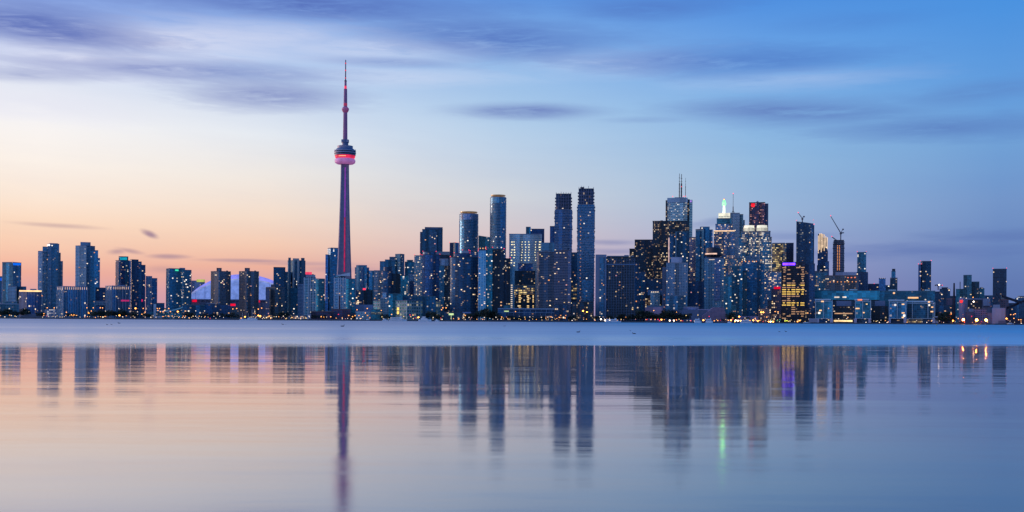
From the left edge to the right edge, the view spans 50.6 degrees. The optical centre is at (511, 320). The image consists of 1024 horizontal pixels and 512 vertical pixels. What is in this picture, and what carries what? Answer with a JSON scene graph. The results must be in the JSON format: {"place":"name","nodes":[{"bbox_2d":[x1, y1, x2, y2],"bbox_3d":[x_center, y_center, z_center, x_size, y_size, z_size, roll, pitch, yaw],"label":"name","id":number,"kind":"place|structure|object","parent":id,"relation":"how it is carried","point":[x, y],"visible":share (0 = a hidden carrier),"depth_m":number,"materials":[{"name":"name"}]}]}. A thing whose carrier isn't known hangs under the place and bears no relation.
{"place":"outdoors","nodes":[
{"label":"outdoors","id":0,"kind":"place"},
{"bbox_2d":[0,301,18,316],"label":"block","id":1,"kind":"structure","parent":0,"point":[13,305],"depth_m":2165.60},
{"bbox_2d":[2,262,25,303],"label":"residential tower","id":2,"kind":"structure","parent":0,"point":[11,280],"depth_m":2423.08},
{"bbox_2d":[19,289,41,316],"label":"apartment block","id":3,"kind":"structure","parent":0,"point":[31,299],"depth_m":2269.04,"materials":[{"name":"blue glass"}]},
{"bbox_2d":[38,243,62,312],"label":"residential tower","id":4,"kind":"structure","parent":0,"point":[50,270],"depth_m":2399.48,"materials":[{"name":"glass"}]},
{"bbox_2d":[45,309,55,317],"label":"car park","id":5,"kind":"structure","parent":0,"point":[50,313],"depth_m":2060.11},
{"bbox_2d":[56,286,87,317],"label":"apartment block","id":6,"kind":"structure","parent":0,"point":[71,299],"depth_m":2209.72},
{"bbox_2d":[75,242,99,317],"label":"residential tower","id":7,"kind":"structure","parent":0,"point":[87,266],"depth_m":2386.44,"materials":[{"name":"glass"}]},
{"bbox_2d":[95,287,104,317],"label":"office block","id":8,"kind":"structure","parent":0,"point":[99,297],"depth_m":2246.80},
{"bbox_2d":[105,285,129,317],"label":"apartment block","id":9,"kind":"structure","parent":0,"point":[117,297],"depth_m":2197.70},
{"bbox_2d":[115,256,129,285],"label":"residential tower","id":10,"kind":"structure","parent":0,"point":[122,266],"depth_m":2405.72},
{"bbox_2d":[129,259,145,317],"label":"residential tower","id":11,"kind":"structure","parent":0,"point":[137,279],"depth_m":2373.18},
{"bbox_2d":[141,276,156,317],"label":"residential tower","id":12,"kind":"structure","parent":0,"point":[151,291],"depth_m":2399.42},
{"bbox_2d":[154,303,164,312],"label":"block","id":13,"kind":"structure","parent":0,"point":[160,306],"depth_m":2350.93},
{"bbox_2d":[148,304,182,317],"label":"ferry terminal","id":14,"kind":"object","parent":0,"point":[166,315],"visible":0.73,"depth_m":2060.61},
{"bbox_2d":[166,268,191,312],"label":"residential tower","id":15,"kind":"structure","parent":0,"point":[178,288],"depth_m":2305.37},
{"bbox_2d":[191,279,204,291],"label":"hotel","id":16,"kind":"structure","parent":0,"point":[197,284],"depth_m":2948.74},
{"bbox_2d":[183,303,230,318],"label":"building","id":17,"kind":"structure","parent":0,"point":[213,308],"depth_m":2074.92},
{"bbox_2d":[211,268,230,303],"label":"apartment block","id":18,"kind":"structure","parent":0,"point":[220,286],"depth_m":2209.11,"materials":[{"name":"brick"}]},
{"bbox_2d":[239,268,258,318],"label":"apartment block","id":19,"kind":"structure","parent":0,"point":[248,293],"depth_m":2209.08,"materials":[{"name":"brick"}]},
{"bbox_2d":[266,284,284,318],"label":"apartment block","id":20,"kind":"structure","parent":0,"point":[275,299],"depth_m":2175.50,"materials":[{"name":"brick"}]},
{"bbox_2d":[273,267,284,286],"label":"residential tower","id":21,"kind":"structure","parent":0,"point":[278,276],"depth_m":2420.03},
{"bbox_2d":[285,258,304,318],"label":"residential tower","id":22,"kind":"structure","parent":0,"point":[294,275],"depth_m":2463.99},
{"bbox_2d":[303,275,324,315],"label":"residential tower","id":23,"kind":"structure","parent":0,"point":[314,293],"depth_m":2138.30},
{"bbox_2d":[325,248,337,310],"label":"office tower","id":24,"kind":"structure","parent":0,"point":[331,257],"depth_m":2483.85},
{"bbox_2d":[333,273,354,312],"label":"residential tower","id":25,"kind":"structure","parent":0,"point":[344,288],"depth_m":2138.28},
{"bbox_2d":[356,311,369,319],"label":"quay shed","id":26,"kind":"structure","parent":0,"point":[365,314],"depth_m":2050.10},
{"bbox_2d":[355,265,373,312],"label":"office tower","id":27,"kind":"structure","parent":0,"point":[364,276],"depth_m":2506.51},
{"bbox_2d":[356,288,372,304],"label":"office block","id":28,"kind":"structure","parent":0,"point":[364,296],"depth_m":2250.08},
{"bbox_2d":[356,305,372,319],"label":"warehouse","id":29,"kind":"structure","parent":0,"point":[362,307],"depth_m":2090.01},
{"bbox_2d":[374,267,399,300],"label":"residential tower","id":30,"kind":"structure","parent":0,"point":[387,280],"depth_m":2291.17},
{"bbox_2d":[401,273,413,295],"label":"office block","id":31,"kind":"structure","parent":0,"point":[405,284],"depth_m":2449.01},
{"bbox_2d":[405,260,413,274],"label":"residential tower","id":32,"kind":"structure","parent":0,"point":[409,266],"depth_m":2600.00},
{"bbox_2d":[414,251,439,300],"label":"residential tower","id":33,"kind":"structure","parent":0,"point":[426,272],"depth_m":2302.07,"materials":[{"name":"glass"}]},
{"bbox_2d":[420,227,442,253],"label":"office tower","id":34,"kind":"structure","parent":0,"point":[431,239],"depth_m":2622.50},
{"bbox_2d":[436,251,449,265],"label":"office tower","id":35,"kind":"structure","parent":0,"point":[444,258],"depth_m":2449.12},
{"bbox_2d":[450,242,458,256],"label":"office tower","id":36,"kind":"structure","parent":0,"point":[454,247],"depth_m":2655.16,"materials":[{"name":"glass"}]},
{"bbox_2d":[444,312,470,319],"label":"quay shed","id":37,"kind":"structure","parent":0,"point":[457,316],"depth_m":2049.71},
{"bbox_2d":[450,250,477,319],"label":"residential tower","id":38,"kind":"structure","parent":0,"point":[463,281],"depth_m":2152.17,"materials":[{"name":"glass"}]},
{"bbox_2d":[459,211,478,252],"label":"residential tower","id":39,"kind":"structure","parent":0,"point":[468,230],"depth_m":2362.90,"materials":[{"name":"glass"}]},
{"bbox_2d":[478,236,489,249],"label":"office block","id":40,"kind":"structure","parent":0,"point":[483,242],"depth_m":2499.96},
{"bbox_2d":[478,247,510,319],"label":"residential tower","id":41,"kind":"structure","parent":0,"point":[493,279],"depth_m":2123.97,"materials":[{"name":"glass"}]},
{"bbox_2d":[490,194,506,257],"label":"residential tower","id":42,"kind":"structure","parent":0,"point":[498,212],"depth_m":2332.46,"materials":[{"name":"glass"}]},
{"bbox_2d":[0,319,1023,511],"bbox_3d":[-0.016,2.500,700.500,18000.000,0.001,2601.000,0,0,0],"label":"water","id":43,"kind":"structure","parent":0,"point":[131,415],"depth_m":28.07,"materials":[{"name":"liquid"}]},
{"bbox_2d":[0,317,1023,324],"bbox_3d":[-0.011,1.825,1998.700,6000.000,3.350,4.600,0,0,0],"label":"quay edge","id":44,"kind":"object","parent":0,"point":[500,321],"visible":0.54,"depth_m":1997.00,"materials":[{"name":"concrete"}]},
{"bbox_2d":[0,0,1023,317],"label":"sky","id":45,"kind":"structure","parent":0,"point":[201,137],"materials":[{"name":"blue"}]},
{"bbox_2d":[514,263,534,307],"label":"office block","id":46,"kind":"structure","parent":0,"point":[524,289],"depth_m":2199.94,"materials":[{"name":"glass"}]},
{"bbox_2d":[498,305,554,320],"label":"quay hall","id":47,"kind":"structure","parent":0,"point":[527,313],"depth_m":2039.79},
{"bbox_2d":[542,226,554,251],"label":"office block","id":48,"kind":"structure","parent":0,"point":[550,246],"depth_m":2380.39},
{"bbox_2d":[536,250,570,320],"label":"apartment block","id":49,"kind":"structure","parent":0,"point":[553,270],"depth_m":2106.96,"materials":[{"name":"glass"}]},
{"bbox_2d":[554,304,568,320],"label":"apartment block","id":50,"kind":"structure","parent":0,"point":[561,311],"depth_m":2059.92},
{"bbox_2d":[571,252,576,310],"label":"residential tower","id":51,"kind":"structure","parent":0,"point":[573,276],"depth_m":2179.95,"materials":[{"name":"blue glass"}]},
{"bbox_2d":[571,301,592,320],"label":"quay hall","id":52,"kind":"structure","parent":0,"point":[578,308],"depth_m":2059.94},
{"bbox_2d":[577,186,594,320],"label":"skyscraper","id":53,"kind":"structure","parent":0,"point":[585,245],"depth_m":2219.80,"materials":[{"name":"glass"}]},
{"bbox_2d":[595,254,638,320],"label":"apartment block","id":54,"kind":"structure","parent":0,"point":[616,285],"depth_m":2102.36,"materials":[{"name":"glass"}]},
{"bbox_2d":[629,239,652,278],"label":"office tower","id":55,"kind":"structure","parent":0,"point":[642,252],"depth_m":2500.46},
{"bbox_2d":[639,272,644,320],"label":"office tower","id":56,"kind":"structure","parent":0,"point":[641,290],"depth_m":2299.47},
{"bbox_2d":[645,290,661,306],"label":"office block","id":57,"kind":"structure","parent":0,"point":[653,297],"depth_m":2201.12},
{"bbox_2d":[645,279,661,294],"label":"city block","id":58,"kind":"structure","parent":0,"point":[653,284],"depth_m":2400.67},
{"bbox_2d":[645,306,663,320],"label":"warehouse","id":59,"kind":"structure","parent":0,"point":[657,310],"depth_m":2080.46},
{"bbox_2d":[653,244,669,278],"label":"office tower","id":60,"kind":"structure","parent":0,"point":[660,256],"depth_m":2450.63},
{"bbox_2d":[653,220,688,243],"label":"office tower","id":61,"kind":"structure","parent":0,"point":[663,230],"depth_m":2651.86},
{"bbox_2d":[662,257,687,320],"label":"hotel","id":62,"kind":"structure","parent":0,"point":[674,282],"depth_m":2149.24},
{"bbox_2d":[666,174,692,236],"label":"office tower","id":63,"kind":"structure","parent":0,"point":[679,208],"depth_m":2750.18,"materials":[{"name":"glass"}]},
{"bbox_2d":[689,237,695,280],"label":"office tower","id":64,"kind":"structure","parent":0,"point":[692,240],"depth_m":2500.03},
{"bbox_2d":[695,227,712,280],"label":"residential tower","id":65,"kind":"structure","parent":0,"point":[704,238],"depth_m":2424.03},
{"bbox_2d":[704,247,723,308],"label":"hotel","id":66,"kind":"structure","parent":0,"point":[713,279],"depth_m":2180.24,"materials":[{"name":"glass"}]},
{"bbox_2d":[714,199,734,257],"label":"office tower","id":67,"kind":"structure","parent":0,"point":[724,236],"depth_m":2551.50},
{"bbox_2d":[724,272,731,321],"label":"residential tower","id":68,"kind":"structure","parent":0,"point":[727,292],"depth_m":2120.07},
{"bbox_2d":[724,258,742,275],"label":"city block","id":69,"kind":"structure","parent":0,"point":[729,263],"depth_m":2421.27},
{"bbox_2d":[730,193,744,257],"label":"office tower","id":70,"kind":"structure","parent":0,"point":[737,221],"depth_m":2750.77,"materials":[{"name":"glass"}]},
{"bbox_2d":[731,266,746,315],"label":"residential tower","id":71,"kind":"structure","parent":0,"point":[739,286],"depth_m":2161.47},
{"bbox_2d":[741,254,763,315],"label":"residential tower","id":72,"kind":"structure","parent":0,"point":[753,266],"depth_m":2200.97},
{"bbox_2d":[739,225,771,271],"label":"office tower","id":73,"kind":"structure","parent":0,"point":[752,241],"depth_m":2500.77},
{"bbox_2d":[749,201,767,230],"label":"office tower","id":74,"kind":"structure","parent":0,"point":[758,213],"depth_m":2700.24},
{"bbox_2d":[764,272,780,308],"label":"city block","id":75,"kind":"structure","parent":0,"point":[772,280],"depth_m":2431.23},
{"bbox_2d":[767,287,780,321],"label":"office block","id":76,"kind":"structure","parent":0,"point":[774,304],"depth_m":2248.92,"materials":[{"name":"brick"}]},
{"bbox_2d":[772,243,785,271],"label":"office tower","id":77,"kind":"structure","parent":0,"point":[778,253],"depth_m":2480.31,"materials":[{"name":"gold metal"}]},
{"bbox_2d":[786,243,793,261],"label":"office tower","id":78,"kind":"structure","parent":0,"point":[789,252],"depth_m":2519.88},
{"bbox_2d":[781,262,814,321],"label":"office tower","id":79,"kind":"structure","parent":0,"point":[797,289],"depth_m":2091.26,"materials":[{"name":"glass"}]},
{"bbox_2d":[815,299,832,321],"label":"glass pavilion","id":80,"kind":"structure","parent":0,"point":[823,310],"depth_m":2044.49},
{"bbox_2d":[815,272,858,289],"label":"warehouse","id":81,"kind":"structure","parent":0,"point":[840,281],"depth_m":2350.12,"materials":[{"name":"brick"}]},
{"bbox_2d":[833,301,853,322],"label":"quay hall","id":82,"kind":"structure","parent":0,"point":[843,311],"depth_m":2070.54,"materials":[{"name":"blue metal"}]},
{"bbox_2d":[854,299,870,322],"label":"glass pavilion","id":83,"kind":"structure","parent":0,"point":[862,310],"depth_m":2044.72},
{"bbox_2d":[857,251,867,289],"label":"residential tower","id":84,"kind":"structure","parent":0,"point":[862,273],"depth_m":2457.79,"materials":[{"name":"glass"}]},
{"bbox_2d":[868,284,878,300],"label":"city block","id":85,"kind":"structure","parent":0,"point":[873,286],"depth_m":2596.07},
{"bbox_2d":[815,289,934,322],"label":"building","id":86,"kind":"structure","parent":0,"point":[851,295],"depth_m":2109.55,"materials":[{"name":"glass"}]},
{"bbox_2d":[872,301,887,322],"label":"quay hall","id":87,"kind":"structure","parent":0,"point":[879,310],"depth_m":2070.67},
{"bbox_2d":[879,278,885,300],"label":"residential tower","id":88,"kind":"structure","parent":0,"point":[882,284],"depth_m":2499.80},
{"bbox_2d":[886,269,896,290],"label":"residential tower","id":89,"kind":"structure","parent":0,"point":[893,283],"depth_m":2520.59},
{"bbox_2d":[888,300,906,322],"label":"glass pavilion","id":90,"kind":"structure","parent":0,"point":[897,310],"depth_m":2045.10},
{"bbox_2d":[918,260,931,290],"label":"residential tower","id":91,"kind":"structure","parent":0,"point":[924,275],"depth_m":2381.00,"materials":[{"name":"glass"}]},
{"bbox_2d":[935,287,949,304],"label":"residential tower","id":92,"kind":"structure","parent":0,"point":[942,295],"depth_m":2400.58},
{"bbox_2d":[935,298,951,322],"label":"block","id":93,"kind":"structure","parent":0,"point":[947,308],"depth_m":2070.77,"materials":[{"name":"brick"}]},
{"bbox_2d":[956,282,962,322],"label":"office block","id":94,"kind":"structure","parent":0,"point":[959,293],"depth_m":2551.74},
{"bbox_2d":[963,275,983,311],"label":"residential tower","id":95,"kind":"structure","parent":0,"point":[971,289],"depth_m":2503.65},
{"bbox_2d":[959,309,991,322],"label":"works building","id":96,"kind":"structure","parent":0,"point":[980,315],"depth_m":2051.93,"materials":[{"name":"brick"}]},
{"bbox_2d":[959,297,964,321],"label":"silo","id":97,"kind":"object","parent":96,"relation":"on","point":[961,310],"visible":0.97,"depth_m":2055.41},
{"bbox_2d":[965,298,990,312],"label":"works building","id":98,"kind":"structure","parent":0,"point":[980,303],"depth_m":2088.24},
{"bbox_2d":[992,305,1005,323],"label":"warehouse","id":99,"kind":"structure","parent":0,"point":[998,314],"depth_m":2035.37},
{"bbox_2d":[993,269,1006,304],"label":"office tower","id":100,"kind":"structure","parent":0,"point":[999,282],"depth_m":2450.21,"materials":[{"name":"glass"}]},
{"bbox_2d":[999,295,1008,322],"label":"warehouse","id":101,"kind":"structure","parent":0,"point":[1004,303],"depth_m":2073.78,"materials":[{"name":"brick"}]},
{"bbox_2d":[1009,303,1014,322],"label":"city block","id":102,"kind":"structure","parent":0,"point":[1012,311],"depth_m":2701.80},
{"bbox_2d":[1015,296,1023,317],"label":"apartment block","id":103,"kind":"structure","parent":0,"point":[1020,298],"depth_m":2505.21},
{"label":"ground","id":104,"kind":"structure","parent":0,"visible":0},
{"bbox_2d":[191,274,272,315],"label":"domed stadium","id":105,"kind":"object","parent":104,"relation":"on","point":[201,294],"visible":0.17,"depth_m":2605.12},
{"bbox_2d":[230,304,238,318],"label":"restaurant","id":106,"kind":"structure","parent":104,"relation":"on","point":[234,309],"depth_m":2074.83,"materials":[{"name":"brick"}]},
{"bbox_2d":[254,314,310,318],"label":"quay shed","id":107,"kind":"structure","parent":104,"relation":"on","point":[308,316],"depth_m":2048.45,"materials":[{"name":"brick"}]},
{"bbox_2d":[291,283,302,315],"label":"block","id":108,"kind":"structure","parent":104,"relation":"on","point":[296,301],"depth_m":2451.99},
{"bbox_2d":[311,309,355,318],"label":"building","id":109,"kind":"structure","parent":104,"relation":"on","point":[342,313],"depth_m":2056.56,"materials":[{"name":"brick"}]},
{"bbox_2d":[334,60,355,278],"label":"communications tower","id":110,"kind":"structure","parent":104,"relation":"on","point":[345,153],"depth_m":2293.05,"materials":[{"name":"concrete"}]},
{"bbox_2d":[371,309,382,319],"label":"restaurant","id":111,"kind":"structure","parent":104,"relation":"on","point":[376,314],"depth_m":2044.67,"materials":[{"name":"teal metal"}]},
{"bbox_2d":[380,254,403,293],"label":"residential tower","id":112,"kind":"structure","parent":104,"relation":"on","point":[396,263],"depth_m":2565.05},
{"bbox_2d":[373,292,440,319],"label":"quay terminal","id":113,"kind":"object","parent":104,"relation":"on","point":[399,305],"visible":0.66,"depth_m":2101.50,"materials":[{"name":"glass"}]},
{"bbox_2d":[439,265,449,319],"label":"residential tower","id":114,"kind":"structure","parent":104,"relation":"on","point":[444,285],"depth_m":2182.98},
{"bbox_2d":[509,227,543,307],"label":"building","id":115,"kind":"structure","parent":104,"relation":"on","point":[526,247],"depth_m":2420.01,"materials":[{"name":"glass"}]},
{"bbox_2d":[554,192,572,251],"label":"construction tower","id":116,"kind":"structure","parent":104,"relation":"on","point":[563,218],"depth_m":2250.19,"materials":[{"name":"glass"}]},
{"bbox_2d":[668,231,689,306],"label":"office tower","id":117,"kind":"structure","parent":104,"relation":"on","point":[679,243],"depth_m":2349.49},
{"bbox_2d":[666,307,709,321],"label":"hotel podium","id":118,"kind":"object","parent":104,"relation":"on","point":[697,312],"visible":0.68,"depth_m":2099.89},
{"bbox_2d":[689,281,703,308],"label":"city block","id":119,"kind":"structure","parent":104,"relation":"on","point":[696,293],"depth_m":2349.95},
{"bbox_2d":[702,307,727,321],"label":"concrete hall","id":120,"kind":"structure","parent":104,"relation":"on","point":[715,313],"depth_m":2085.00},
{"bbox_2d":[731,305,770,321],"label":"restaurant","id":121,"kind":"structure","parent":104,"relation":"on","point":[764,316],"depth_m":2056.48,"materials":[{"name":"brick"}]},
{"bbox_2d":[796,220,813,263],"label":"residential tower","id":122,"kind":"structure","parent":104,"relation":"on","point":[804,241],"depth_m":2420.33,"materials":[{"name":"glass"}]},
{"bbox_2d":[818,233,828,274],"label":"residential tower","id":123,"kind":"structure","parent":104,"relation":"on","point":[822,251],"depth_m":2480.39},
{"bbox_2d":[832,240,844,274],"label":"construction tower","id":124,"kind":"structure","parent":104,"relation":"on","point":[838,255],"depth_m":2430.00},
{"bbox_2d":[906,301,934,322],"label":"glass pavilion","id":125,"kind":"structure","parent":104,"relation":"on","point":[924,311],"depth_m":2044.24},
{"bbox_2d":[952,283,954,322],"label":"chimney","id":126,"kind":"object","parent":104,"relation":"on","point":[953,315],"visible":1,"depth_m":2038.27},
{"bbox_2d":[996,293,1023,322],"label":"conveyor gantry","id":127,"kind":"object","parent":104,"relation":"on","point":[1014,300],"visible":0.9,"depth_m":2056.52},
{"bbox_2d":[1011,302,1023,323],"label":"quay shed","id":128,"kind":"structure","parent":104,"relation":"on","point":[1021,314],"depth_m":2051.88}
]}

